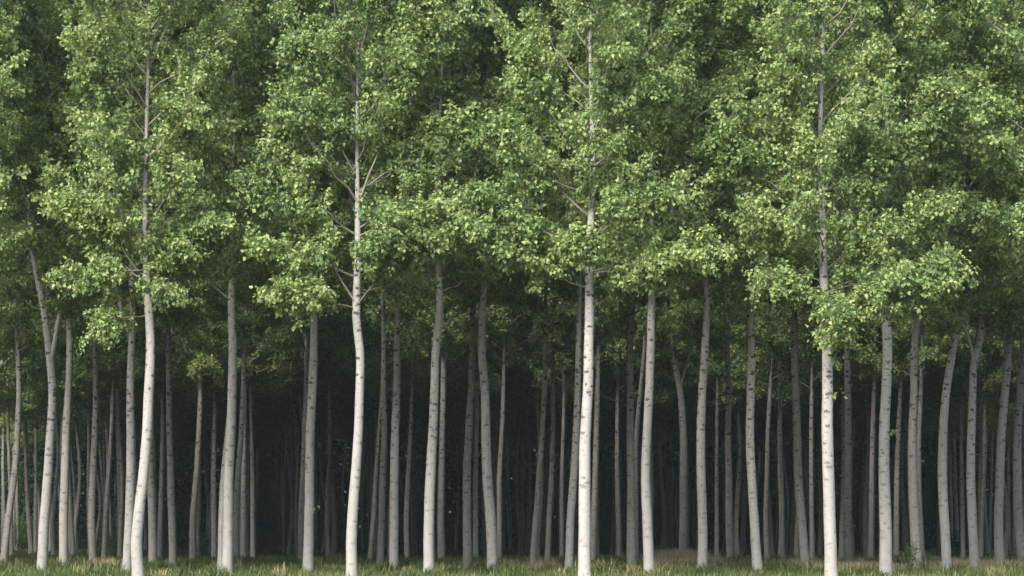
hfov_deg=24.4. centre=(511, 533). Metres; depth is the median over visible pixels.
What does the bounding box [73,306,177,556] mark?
poplar tree
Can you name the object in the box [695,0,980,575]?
poplar tree
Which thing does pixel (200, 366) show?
poplar tree
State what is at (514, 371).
poplar tree
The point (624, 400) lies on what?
poplar tree
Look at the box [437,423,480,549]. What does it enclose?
poplar tree
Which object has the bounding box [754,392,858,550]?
poplar tree
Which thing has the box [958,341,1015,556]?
poplar tree
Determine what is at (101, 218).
poplar tree
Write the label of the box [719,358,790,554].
poplar tree
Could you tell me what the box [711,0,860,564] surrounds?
poplar tree
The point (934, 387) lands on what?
poplar tree
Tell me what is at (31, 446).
poplar tree
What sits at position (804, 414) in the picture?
poplar tree
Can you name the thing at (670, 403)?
poplar tree
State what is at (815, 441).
poplar tree
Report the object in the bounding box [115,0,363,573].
poplar tree
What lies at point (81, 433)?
poplar tree
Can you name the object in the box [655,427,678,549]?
poplar tree
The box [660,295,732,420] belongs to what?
poplar tree
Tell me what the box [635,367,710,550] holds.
poplar tree
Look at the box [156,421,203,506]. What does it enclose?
poplar tree
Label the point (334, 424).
poplar tree
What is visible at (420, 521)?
tall bush
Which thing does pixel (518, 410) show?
poplar tree
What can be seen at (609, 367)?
poplar tree
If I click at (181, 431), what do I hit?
poplar tree
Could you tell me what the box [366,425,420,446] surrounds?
poplar tree
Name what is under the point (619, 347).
poplar tree
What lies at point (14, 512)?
poplar tree
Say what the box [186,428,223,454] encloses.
poplar tree
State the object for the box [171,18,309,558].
poplar tree
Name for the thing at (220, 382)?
poplar tree
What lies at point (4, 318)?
poplar tree
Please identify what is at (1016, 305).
poplar tree
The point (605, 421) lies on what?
poplar tree
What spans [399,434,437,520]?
poplar tree
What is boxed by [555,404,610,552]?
poplar tree
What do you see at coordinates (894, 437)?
poplar tree
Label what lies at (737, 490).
poplar tree
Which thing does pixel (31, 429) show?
poplar tree
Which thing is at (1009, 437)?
poplar tree
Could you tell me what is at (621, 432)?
poplar tree
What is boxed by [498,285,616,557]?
poplar tree
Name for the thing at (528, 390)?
poplar tree
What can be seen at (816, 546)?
undergrowth shrub
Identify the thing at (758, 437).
poplar tree
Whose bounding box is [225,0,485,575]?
poplar tree
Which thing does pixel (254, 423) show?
poplar tree
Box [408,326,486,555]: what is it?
poplar tree
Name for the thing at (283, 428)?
poplar tree
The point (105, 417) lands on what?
poplar tree
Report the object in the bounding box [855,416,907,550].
poplar tree
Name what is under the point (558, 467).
poplar tree
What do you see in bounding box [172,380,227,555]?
poplar tree
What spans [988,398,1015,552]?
poplar tree
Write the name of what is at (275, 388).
poplar tree
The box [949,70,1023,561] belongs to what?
poplar tree
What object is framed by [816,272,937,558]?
poplar tree
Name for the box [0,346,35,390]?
poplar tree
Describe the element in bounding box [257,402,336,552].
poplar tree
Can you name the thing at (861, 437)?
poplar tree
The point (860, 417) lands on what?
poplar tree
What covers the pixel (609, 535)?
undergrowth shrub
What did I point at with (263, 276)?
poplar tree
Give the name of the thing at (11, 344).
poplar tree
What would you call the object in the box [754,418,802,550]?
poplar tree
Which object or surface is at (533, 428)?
poplar tree
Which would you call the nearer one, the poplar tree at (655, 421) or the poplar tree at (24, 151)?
the poplar tree at (24, 151)
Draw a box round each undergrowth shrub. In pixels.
[1,507,38,549]
[96,530,117,551]
[183,528,210,552]
[314,531,343,551]
[599,519,642,551]
[808,537,823,553]
[939,528,968,551]
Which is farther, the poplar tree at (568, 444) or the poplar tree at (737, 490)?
the poplar tree at (568, 444)
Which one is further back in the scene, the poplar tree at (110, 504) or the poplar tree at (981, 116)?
the poplar tree at (110, 504)
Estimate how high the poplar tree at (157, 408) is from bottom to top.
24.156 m
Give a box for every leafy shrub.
[893,535,920,570]
[922,551,937,562]
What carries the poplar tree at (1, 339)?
on the ground at (603, 551)
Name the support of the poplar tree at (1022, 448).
on the ground at (603, 551)
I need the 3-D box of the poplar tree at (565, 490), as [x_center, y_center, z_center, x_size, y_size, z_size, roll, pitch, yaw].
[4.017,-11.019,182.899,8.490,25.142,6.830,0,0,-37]
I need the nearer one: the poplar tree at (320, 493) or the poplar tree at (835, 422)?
the poplar tree at (835, 422)
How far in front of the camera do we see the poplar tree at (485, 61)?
68.69 m
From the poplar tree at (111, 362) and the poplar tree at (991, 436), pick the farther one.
the poplar tree at (991, 436)
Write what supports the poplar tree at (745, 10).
on the ground at (603, 551)
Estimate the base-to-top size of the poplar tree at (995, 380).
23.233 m
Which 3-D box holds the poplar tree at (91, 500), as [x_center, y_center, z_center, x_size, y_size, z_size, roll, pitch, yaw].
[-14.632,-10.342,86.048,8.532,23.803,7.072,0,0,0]
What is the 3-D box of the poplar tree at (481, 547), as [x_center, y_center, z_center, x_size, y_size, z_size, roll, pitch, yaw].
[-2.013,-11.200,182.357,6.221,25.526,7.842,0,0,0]
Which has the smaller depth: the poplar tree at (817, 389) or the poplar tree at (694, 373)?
the poplar tree at (817, 389)
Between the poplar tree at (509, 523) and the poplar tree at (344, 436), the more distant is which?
the poplar tree at (344, 436)
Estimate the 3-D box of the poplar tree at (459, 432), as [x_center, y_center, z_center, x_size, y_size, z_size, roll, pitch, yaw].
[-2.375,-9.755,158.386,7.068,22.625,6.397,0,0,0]
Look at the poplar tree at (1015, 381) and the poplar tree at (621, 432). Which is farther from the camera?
the poplar tree at (621, 432)
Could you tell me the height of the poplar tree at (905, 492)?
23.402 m
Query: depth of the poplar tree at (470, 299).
76.84 m
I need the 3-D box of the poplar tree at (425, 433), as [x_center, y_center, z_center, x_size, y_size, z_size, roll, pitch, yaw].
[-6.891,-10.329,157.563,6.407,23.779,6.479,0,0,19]
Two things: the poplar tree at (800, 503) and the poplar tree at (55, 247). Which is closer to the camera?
the poplar tree at (55, 247)
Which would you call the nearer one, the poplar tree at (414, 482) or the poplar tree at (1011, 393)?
the poplar tree at (1011, 393)
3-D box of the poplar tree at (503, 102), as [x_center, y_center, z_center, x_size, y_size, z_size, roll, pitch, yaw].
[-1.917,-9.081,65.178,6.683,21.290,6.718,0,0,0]
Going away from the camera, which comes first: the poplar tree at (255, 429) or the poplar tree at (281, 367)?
the poplar tree at (281, 367)
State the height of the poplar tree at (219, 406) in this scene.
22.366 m
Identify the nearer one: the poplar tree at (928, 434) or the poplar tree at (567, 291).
the poplar tree at (567, 291)
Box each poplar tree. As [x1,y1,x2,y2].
[0,0,53,278]
[0,0,148,571]
[0,0,160,564]
[0,1,38,270]
[0,25,66,313]
[0,52,62,338]
[0,209,95,562]
[0,303,46,362]
[0,303,61,386]
[0,313,28,353]
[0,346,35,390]
[0,348,31,404]
[0,349,40,555]
[0,350,26,407]
[0,386,79,551]
[0,413,14,527]
[0,415,55,550]
[0,417,27,549]
[0,425,39,548]
[1,360,62,553]
[9,343,109,554]
[13,293,141,555]
[13,391,85,551]
[13,432,55,531]
[14,375,110,503]
[15,0,258,571]
[20,224,122,557]
[24,91,211,559]
[26,345,121,554]
[27,0,252,575]
[44,379,109,552]
[59,293,177,557]
[60,410,124,549]
[60,425,91,447]
[70,426,115,549]
[71,398,142,553]
[72,405,142,542]
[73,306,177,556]
[74,33,264,564]
[78,413,125,511]
[81,428,138,547]
[85,322,165,531]
[86,20,230,562]
[90,343,172,504]
[99,306,203,557]
[102,418,159,495]
[105,379,196,437]
[113,421,173,481]
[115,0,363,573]
[121,0,334,571]
[124,438,159,549]
[134,345,203,555]
[137,400,196,524]
[139,403,187,525]
[141,418,217,447]
[155,273,285,558]
[156,279,264,558]
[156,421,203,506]
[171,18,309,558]
[172,376,225,521]
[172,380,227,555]
[172,416,238,550]
[174,217,319,557]
[182,410,237,551]
[185,416,224,525]
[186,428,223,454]
[189,285,300,558]
[189,316,323,554]
[194,376,284,480]
[202,0,423,570]
[203,322,281,551]
[205,413,273,439]
[218,423,263,451]
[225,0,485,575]
[236,412,264,428]
[241,25,351,560]
[252,261,355,428]
[254,321,353,556]
[254,343,325,555]
[254,422,301,549]
[256,407,321,552]
[256,423,319,550]
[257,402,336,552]
[258,299,371,557]
[267,408,295,551]
[282,408,342,551]
[284,334,366,536]
[287,323,370,555]
[300,0,483,566]
[300,418,364,535]
[307,3,476,565]
[318,404,353,552]
[318,412,364,441]
[321,105,447,559]
[326,0,558,571]
[327,295,440,557]
[333,403,378,548]
[334,303,439,556]
[334,412,370,487]
[338,349,418,553]
[338,410,389,510]
[348,427,373,548]
[349,355,404,431]
[352,382,448,554]
[362,44,551,558]
[364,417,418,549]
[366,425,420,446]
[371,188,486,557]
[372,392,446,552]
[372,397,445,549]
[376,287,498,556]
[382,0,602,567]
[390,408,462,475]
[392,0,569,567]
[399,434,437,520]
[402,391,465,498]
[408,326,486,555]
[417,374,505,471]
[417,409,465,551]
[434,289,537,557]
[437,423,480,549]
[439,337,550,529]
[443,0,744,575]
[443,2,582,560]
[446,327,531,554]
[448,385,492,549]
[459,387,533,490]
[472,424,492,520]
[473,0,613,562]
[474,0,684,568]
[479,419,527,550]
[480,433,509,548]
[487,344,560,553]
[488,313,582,556]
[488,324,570,555]
[491,7,620,560]
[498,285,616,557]
[502,427,534,549]
[504,422,566,541]
[507,387,567,553]
[511,383,555,552]
[519,417,568,550]
[536,428,607,548]
[542,78,640,559]
[543,14,741,565]
[545,414,567,551]
[546,363,636,553]
[548,413,593,449]
[550,0,780,572]
[550,316,663,554]
[554,268,695,556]
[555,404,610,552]
[565,415,626,440]
[565,422,625,451]
[569,140,730,560]
[580,366,643,554]
[591,426,639,504]
[592,365,671,552]
[592,411,634,550]
[595,37,746,552]
[600,0,819,568]
[601,308,713,545]
[602,416,634,444]
[603,361,671,431]
[608,419,664,549]
[620,304,699,553]
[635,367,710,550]
[638,48,786,557]
[639,388,714,543]
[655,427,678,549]
[657,0,848,570]
[657,400,724,550]
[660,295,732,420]
[666,294,798,555]
[667,290,757,556]
[673,429,721,548]
[674,380,734,551]
[690,412,757,551]
[692,350,776,553]
[694,427,742,524]
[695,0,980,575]
[708,163,828,559]
[710,388,757,547]
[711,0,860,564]
[712,424,775,466]
[719,314,821,553]
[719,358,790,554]
[722,418,771,550]
[731,304,835,557]
[743,350,833,554]
[745,366,840,553]
[746,210,877,559]
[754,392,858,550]
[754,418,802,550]
[755,400,805,552]
[755,424,788,549]
[758,0,914,561]
[760,0,1003,575]
[772,365,854,555]
[773,411,821,523]
[780,325,881,557]
[782,399,863,431]
[786,429,821,519]
[791,427,835,539]
[798,0,1014,569]
[802,419,840,440]
[804,320,919,557]
[808,438,840,451]
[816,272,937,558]
[817,384,880,555]
[821,395,878,435]
[834,306,958,556]
[835,387,908,553]
[839,421,894,549]
[843,201,996,554]
[849,0,1023,569]
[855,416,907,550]
[868,317,941,555]
[869,392,952,553]
[872,0,1023,569]
[875,407,924,550]
[876,414,950,438]
[876,424,925,549]
[878,327,971,452]
[890,376,940,422]
[894,444,908,549]
[899,0,1023,293]
[908,367,967,487]
[916,17,1023,561]
[916,412,963,548]
[919,315,1015,557]
[922,413,963,550]
[922,420,966,501]
[923,375,1010,434]
[923,405,966,551]
[925,324,1017,557]
[935,313,1018,557]
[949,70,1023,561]
[950,397,1014,553]
[951,426,1010,451]
[952,0,1023,299]
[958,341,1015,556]
[975,416,996,550]
[976,412,1012,550]
[976,418,1013,549]
[981,387,1023,515]
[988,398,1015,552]
[990,296,1018,365]
[999,366,1017,397]
[1010,340,1017,384]
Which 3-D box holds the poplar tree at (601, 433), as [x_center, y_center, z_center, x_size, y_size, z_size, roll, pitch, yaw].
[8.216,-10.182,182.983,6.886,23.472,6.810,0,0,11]
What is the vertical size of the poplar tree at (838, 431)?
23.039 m
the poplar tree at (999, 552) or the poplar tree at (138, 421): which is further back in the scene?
the poplar tree at (138, 421)
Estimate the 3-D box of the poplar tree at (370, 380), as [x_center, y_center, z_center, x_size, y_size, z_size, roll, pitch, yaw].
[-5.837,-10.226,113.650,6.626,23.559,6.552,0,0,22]
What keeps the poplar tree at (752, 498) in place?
on the ground at (603, 551)
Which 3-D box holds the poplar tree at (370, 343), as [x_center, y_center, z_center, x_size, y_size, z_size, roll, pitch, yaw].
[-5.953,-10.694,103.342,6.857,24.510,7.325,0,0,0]
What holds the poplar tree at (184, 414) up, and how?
on the ground at (603, 551)
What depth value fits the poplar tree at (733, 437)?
172.60 m
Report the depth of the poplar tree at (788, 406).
123.64 m
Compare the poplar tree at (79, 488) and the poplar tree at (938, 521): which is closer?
the poplar tree at (79, 488)
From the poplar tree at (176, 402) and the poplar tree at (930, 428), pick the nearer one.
the poplar tree at (176, 402)
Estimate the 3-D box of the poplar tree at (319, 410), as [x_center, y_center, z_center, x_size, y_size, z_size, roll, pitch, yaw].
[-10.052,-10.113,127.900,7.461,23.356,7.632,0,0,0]
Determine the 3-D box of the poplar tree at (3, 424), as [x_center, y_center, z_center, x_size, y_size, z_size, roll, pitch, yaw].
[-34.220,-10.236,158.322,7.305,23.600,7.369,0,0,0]
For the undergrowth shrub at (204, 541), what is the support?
on the ground at (603, 551)
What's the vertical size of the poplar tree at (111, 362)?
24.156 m
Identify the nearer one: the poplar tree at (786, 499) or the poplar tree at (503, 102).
the poplar tree at (503, 102)
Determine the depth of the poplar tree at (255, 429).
156.96 m
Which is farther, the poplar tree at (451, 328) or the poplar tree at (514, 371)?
the poplar tree at (514, 371)
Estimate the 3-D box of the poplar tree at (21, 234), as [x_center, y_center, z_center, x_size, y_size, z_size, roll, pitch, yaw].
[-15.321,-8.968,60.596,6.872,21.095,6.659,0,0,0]
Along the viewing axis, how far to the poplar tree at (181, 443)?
167.54 m
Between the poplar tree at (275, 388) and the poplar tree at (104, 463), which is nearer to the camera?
the poplar tree at (275, 388)
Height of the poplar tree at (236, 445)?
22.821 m
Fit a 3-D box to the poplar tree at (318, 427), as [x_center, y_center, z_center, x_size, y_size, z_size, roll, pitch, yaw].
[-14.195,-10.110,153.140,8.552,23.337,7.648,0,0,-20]
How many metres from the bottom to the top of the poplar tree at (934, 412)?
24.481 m
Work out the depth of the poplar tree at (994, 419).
143.63 m
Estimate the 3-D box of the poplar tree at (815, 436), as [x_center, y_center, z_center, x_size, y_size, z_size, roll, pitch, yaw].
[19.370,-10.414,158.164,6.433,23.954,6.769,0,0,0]
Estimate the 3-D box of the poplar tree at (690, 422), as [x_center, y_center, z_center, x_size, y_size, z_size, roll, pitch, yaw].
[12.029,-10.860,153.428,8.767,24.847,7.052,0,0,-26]
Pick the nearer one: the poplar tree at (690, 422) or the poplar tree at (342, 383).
the poplar tree at (342, 383)
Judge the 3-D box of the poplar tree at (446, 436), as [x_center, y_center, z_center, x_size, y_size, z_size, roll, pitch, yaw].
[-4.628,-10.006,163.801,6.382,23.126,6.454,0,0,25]
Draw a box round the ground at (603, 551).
[0,439,1015,562]
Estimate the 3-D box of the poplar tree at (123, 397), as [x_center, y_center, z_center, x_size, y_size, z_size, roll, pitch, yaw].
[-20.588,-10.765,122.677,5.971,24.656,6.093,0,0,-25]
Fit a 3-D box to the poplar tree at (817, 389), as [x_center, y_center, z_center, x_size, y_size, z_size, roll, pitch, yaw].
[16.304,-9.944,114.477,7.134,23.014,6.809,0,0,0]
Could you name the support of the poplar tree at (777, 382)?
on the ground at (603, 551)
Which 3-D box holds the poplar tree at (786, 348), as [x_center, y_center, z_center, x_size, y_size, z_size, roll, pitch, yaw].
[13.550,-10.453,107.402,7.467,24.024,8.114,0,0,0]
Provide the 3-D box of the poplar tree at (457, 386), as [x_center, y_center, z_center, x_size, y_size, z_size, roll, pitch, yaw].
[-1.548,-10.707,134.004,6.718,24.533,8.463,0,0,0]
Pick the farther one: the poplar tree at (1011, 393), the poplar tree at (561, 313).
the poplar tree at (1011, 393)
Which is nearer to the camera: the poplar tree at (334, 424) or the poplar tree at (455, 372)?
the poplar tree at (455, 372)
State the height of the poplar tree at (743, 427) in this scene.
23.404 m
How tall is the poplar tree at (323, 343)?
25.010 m
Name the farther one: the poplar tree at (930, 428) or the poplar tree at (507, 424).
the poplar tree at (930, 428)
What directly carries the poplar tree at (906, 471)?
on the ground at (603, 551)
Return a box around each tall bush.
[398,481,435,546]
[590,451,639,549]
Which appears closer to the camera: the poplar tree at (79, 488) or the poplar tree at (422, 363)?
the poplar tree at (422, 363)
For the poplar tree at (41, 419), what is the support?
on the ground at (603, 551)
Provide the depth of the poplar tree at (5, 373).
101.53 m
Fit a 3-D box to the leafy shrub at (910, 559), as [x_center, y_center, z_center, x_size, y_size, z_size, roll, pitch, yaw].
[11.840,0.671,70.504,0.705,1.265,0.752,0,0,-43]
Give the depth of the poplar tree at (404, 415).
133.93 m
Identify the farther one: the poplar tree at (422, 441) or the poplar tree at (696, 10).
the poplar tree at (422, 441)
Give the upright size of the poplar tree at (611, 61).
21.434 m
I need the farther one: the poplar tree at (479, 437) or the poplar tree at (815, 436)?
the poplar tree at (479, 437)
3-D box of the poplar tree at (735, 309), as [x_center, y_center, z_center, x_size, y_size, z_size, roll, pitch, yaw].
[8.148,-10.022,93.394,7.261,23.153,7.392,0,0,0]
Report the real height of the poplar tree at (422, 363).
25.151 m
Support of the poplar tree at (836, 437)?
on the ground at (603, 551)
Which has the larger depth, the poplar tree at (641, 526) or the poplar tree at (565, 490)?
the poplar tree at (565, 490)
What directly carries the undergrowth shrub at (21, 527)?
on the ground at (603, 551)
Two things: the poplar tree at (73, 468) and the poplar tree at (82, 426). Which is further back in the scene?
the poplar tree at (73, 468)
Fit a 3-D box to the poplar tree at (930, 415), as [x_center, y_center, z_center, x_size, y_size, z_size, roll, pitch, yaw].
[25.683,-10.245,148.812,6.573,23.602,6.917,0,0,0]
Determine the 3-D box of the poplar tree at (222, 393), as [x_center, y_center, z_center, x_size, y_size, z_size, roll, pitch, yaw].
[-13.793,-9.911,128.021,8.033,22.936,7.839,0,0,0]
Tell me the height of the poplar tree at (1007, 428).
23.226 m
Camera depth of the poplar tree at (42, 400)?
129.01 m
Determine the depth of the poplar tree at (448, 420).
153.09 m
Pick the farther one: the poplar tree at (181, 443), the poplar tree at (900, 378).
the poplar tree at (181, 443)
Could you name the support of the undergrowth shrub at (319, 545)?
on the ground at (603, 551)
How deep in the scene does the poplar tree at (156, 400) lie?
128.40 m
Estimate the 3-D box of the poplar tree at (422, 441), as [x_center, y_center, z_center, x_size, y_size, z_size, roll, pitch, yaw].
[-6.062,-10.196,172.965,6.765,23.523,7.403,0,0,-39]
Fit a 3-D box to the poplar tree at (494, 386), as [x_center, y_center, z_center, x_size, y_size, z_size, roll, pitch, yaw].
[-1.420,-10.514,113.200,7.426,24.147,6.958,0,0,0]
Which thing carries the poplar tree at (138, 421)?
on the ground at (603, 551)
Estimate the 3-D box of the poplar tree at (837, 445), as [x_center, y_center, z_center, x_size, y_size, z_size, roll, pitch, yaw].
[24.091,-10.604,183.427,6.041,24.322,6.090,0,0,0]
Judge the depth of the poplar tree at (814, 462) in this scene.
177.57 m
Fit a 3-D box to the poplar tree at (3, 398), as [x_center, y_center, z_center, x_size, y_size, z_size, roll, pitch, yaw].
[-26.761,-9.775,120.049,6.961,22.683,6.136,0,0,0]
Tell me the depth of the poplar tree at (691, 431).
168.64 m
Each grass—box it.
[0,547,1023,575]
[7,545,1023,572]
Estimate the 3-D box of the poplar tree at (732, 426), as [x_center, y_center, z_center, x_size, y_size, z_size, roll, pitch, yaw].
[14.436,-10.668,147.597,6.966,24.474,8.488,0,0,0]
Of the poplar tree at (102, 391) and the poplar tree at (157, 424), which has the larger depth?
the poplar tree at (157, 424)
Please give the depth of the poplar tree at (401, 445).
177.06 m
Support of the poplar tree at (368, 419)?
on the ground at (603, 551)
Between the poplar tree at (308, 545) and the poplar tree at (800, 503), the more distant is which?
the poplar tree at (800, 503)
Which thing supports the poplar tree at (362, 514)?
on the ground at (603, 551)
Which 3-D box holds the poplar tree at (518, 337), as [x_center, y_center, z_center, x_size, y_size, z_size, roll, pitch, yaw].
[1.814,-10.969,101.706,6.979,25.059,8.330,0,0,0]
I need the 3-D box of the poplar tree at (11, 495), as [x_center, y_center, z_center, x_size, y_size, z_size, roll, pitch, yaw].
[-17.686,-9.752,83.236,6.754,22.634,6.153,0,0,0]
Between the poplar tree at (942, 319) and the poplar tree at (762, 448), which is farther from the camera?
the poplar tree at (762, 448)
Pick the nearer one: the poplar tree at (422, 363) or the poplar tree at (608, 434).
the poplar tree at (422, 363)
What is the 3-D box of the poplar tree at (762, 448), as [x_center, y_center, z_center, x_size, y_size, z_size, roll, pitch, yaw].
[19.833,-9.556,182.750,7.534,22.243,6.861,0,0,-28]
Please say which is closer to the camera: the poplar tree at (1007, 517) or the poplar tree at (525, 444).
the poplar tree at (1007, 517)
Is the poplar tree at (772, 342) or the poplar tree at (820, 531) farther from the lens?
the poplar tree at (820, 531)
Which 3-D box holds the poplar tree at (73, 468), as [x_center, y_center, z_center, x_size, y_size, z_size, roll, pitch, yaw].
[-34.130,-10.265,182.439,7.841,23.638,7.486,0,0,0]
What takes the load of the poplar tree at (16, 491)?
on the ground at (603, 551)
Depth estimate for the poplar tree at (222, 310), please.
83.13 m
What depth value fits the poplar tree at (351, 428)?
168.28 m
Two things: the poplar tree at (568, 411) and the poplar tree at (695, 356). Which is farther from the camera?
the poplar tree at (568, 411)
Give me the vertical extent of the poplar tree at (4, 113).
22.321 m
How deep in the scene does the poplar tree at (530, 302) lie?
76.70 m
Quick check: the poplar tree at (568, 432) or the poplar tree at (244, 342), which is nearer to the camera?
the poplar tree at (244, 342)
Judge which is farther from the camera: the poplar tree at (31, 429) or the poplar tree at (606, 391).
the poplar tree at (31, 429)
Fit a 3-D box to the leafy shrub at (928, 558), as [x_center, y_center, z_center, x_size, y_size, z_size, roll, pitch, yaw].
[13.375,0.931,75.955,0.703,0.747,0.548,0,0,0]
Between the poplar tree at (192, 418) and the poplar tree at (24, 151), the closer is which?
the poplar tree at (24, 151)
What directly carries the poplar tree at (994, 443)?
on the ground at (603, 551)
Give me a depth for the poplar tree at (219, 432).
162.58 m
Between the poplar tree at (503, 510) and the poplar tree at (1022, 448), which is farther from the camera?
the poplar tree at (503, 510)
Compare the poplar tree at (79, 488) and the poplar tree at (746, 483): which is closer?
the poplar tree at (79, 488)
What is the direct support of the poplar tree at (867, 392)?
on the ground at (603, 551)
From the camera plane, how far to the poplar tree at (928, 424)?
177.35 m
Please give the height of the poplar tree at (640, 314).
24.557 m
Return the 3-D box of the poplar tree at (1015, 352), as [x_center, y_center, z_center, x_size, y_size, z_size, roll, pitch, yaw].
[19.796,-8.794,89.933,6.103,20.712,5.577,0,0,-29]
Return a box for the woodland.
[0,414,1012,548]
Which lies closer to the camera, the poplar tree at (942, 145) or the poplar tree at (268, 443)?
the poplar tree at (942, 145)
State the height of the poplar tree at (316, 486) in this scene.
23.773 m
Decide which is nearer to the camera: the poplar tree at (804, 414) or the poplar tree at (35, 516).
the poplar tree at (804, 414)
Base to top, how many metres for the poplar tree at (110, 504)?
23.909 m
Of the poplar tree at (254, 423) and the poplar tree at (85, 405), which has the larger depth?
the poplar tree at (254, 423)
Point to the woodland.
(184, 460)
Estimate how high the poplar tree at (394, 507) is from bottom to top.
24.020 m
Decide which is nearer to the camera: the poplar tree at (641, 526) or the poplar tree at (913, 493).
the poplar tree at (913, 493)
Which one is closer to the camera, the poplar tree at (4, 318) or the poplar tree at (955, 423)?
the poplar tree at (4, 318)
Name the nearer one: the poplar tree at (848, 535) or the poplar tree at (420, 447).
the poplar tree at (848, 535)
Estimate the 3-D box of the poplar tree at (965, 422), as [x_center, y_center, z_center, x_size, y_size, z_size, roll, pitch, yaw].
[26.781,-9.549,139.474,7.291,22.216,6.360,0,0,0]
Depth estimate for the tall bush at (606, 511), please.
177.55 m
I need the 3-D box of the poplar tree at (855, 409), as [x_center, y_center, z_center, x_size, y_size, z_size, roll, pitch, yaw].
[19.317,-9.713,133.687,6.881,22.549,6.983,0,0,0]
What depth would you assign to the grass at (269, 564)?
67.66 m
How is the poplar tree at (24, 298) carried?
on the ground at (603, 551)
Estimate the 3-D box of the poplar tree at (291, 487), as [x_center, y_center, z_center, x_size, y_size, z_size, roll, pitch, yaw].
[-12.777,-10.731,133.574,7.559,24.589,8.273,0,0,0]
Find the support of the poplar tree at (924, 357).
on the ground at (603, 551)
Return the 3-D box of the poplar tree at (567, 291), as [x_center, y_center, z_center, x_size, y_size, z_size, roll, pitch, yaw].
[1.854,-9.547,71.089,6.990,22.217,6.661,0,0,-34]
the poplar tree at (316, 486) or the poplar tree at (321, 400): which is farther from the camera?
the poplar tree at (316, 486)
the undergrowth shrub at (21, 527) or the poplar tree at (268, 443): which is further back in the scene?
the poplar tree at (268, 443)
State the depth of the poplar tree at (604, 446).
177.45 m
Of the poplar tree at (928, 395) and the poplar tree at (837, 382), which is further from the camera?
the poplar tree at (928, 395)
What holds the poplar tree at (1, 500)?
on the ground at (603, 551)
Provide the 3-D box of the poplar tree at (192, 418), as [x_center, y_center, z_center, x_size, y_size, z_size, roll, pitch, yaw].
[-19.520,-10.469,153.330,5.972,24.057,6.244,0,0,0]
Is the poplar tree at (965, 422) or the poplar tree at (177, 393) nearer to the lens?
the poplar tree at (177, 393)
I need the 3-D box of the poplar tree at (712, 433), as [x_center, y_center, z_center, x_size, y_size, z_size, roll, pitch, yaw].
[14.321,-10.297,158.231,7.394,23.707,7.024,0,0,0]
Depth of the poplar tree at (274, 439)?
173.37 m
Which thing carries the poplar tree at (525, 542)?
on the ground at (603, 551)
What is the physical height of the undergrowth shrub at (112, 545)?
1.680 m
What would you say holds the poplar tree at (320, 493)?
on the ground at (603, 551)
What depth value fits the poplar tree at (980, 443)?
119.05 m
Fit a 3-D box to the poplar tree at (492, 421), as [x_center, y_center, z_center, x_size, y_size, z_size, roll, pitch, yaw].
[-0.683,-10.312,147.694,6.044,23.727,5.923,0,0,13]
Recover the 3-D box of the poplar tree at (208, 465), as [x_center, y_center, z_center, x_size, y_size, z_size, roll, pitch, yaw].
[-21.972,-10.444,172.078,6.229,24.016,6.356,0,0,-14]
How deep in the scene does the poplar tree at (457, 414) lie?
143.58 m
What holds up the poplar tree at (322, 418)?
on the ground at (603, 551)
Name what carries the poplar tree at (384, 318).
on the ground at (603, 551)
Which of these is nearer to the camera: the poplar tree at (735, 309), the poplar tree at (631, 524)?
the poplar tree at (631, 524)
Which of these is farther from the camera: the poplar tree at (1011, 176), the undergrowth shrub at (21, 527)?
the undergrowth shrub at (21, 527)
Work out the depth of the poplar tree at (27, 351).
103.15 m
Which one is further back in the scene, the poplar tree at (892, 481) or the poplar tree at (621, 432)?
the poplar tree at (892, 481)
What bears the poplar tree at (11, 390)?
on the ground at (603, 551)
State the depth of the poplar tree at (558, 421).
142.85 m
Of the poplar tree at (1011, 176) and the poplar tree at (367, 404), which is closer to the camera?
the poplar tree at (1011, 176)
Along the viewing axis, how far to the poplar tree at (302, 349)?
98.41 m
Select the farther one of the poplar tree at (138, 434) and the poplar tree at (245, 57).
the poplar tree at (138, 434)
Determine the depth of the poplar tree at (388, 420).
143.38 m
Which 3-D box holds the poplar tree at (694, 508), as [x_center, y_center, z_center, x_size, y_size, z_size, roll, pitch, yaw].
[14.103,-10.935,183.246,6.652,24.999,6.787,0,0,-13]
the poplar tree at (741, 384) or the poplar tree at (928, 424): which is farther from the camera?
the poplar tree at (928, 424)
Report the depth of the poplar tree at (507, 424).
138.89 m
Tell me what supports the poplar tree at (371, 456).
on the ground at (603, 551)
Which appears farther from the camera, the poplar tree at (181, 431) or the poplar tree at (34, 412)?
the poplar tree at (181, 431)
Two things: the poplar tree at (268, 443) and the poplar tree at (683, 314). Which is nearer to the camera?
the poplar tree at (683, 314)
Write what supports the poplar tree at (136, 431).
on the ground at (603, 551)
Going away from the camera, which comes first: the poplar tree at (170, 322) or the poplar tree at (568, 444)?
the poplar tree at (170, 322)
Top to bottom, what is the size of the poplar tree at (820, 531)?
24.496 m
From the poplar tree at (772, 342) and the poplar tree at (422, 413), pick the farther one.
the poplar tree at (422, 413)
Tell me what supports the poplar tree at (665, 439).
on the ground at (603, 551)
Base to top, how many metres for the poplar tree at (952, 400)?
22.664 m
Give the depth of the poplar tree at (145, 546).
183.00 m
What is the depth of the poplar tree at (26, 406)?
133.19 m
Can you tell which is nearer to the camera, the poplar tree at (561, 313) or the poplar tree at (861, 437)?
the poplar tree at (561, 313)
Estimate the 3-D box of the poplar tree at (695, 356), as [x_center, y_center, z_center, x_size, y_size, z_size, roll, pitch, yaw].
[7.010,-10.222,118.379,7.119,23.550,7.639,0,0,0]
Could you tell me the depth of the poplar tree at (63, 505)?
75.06 m

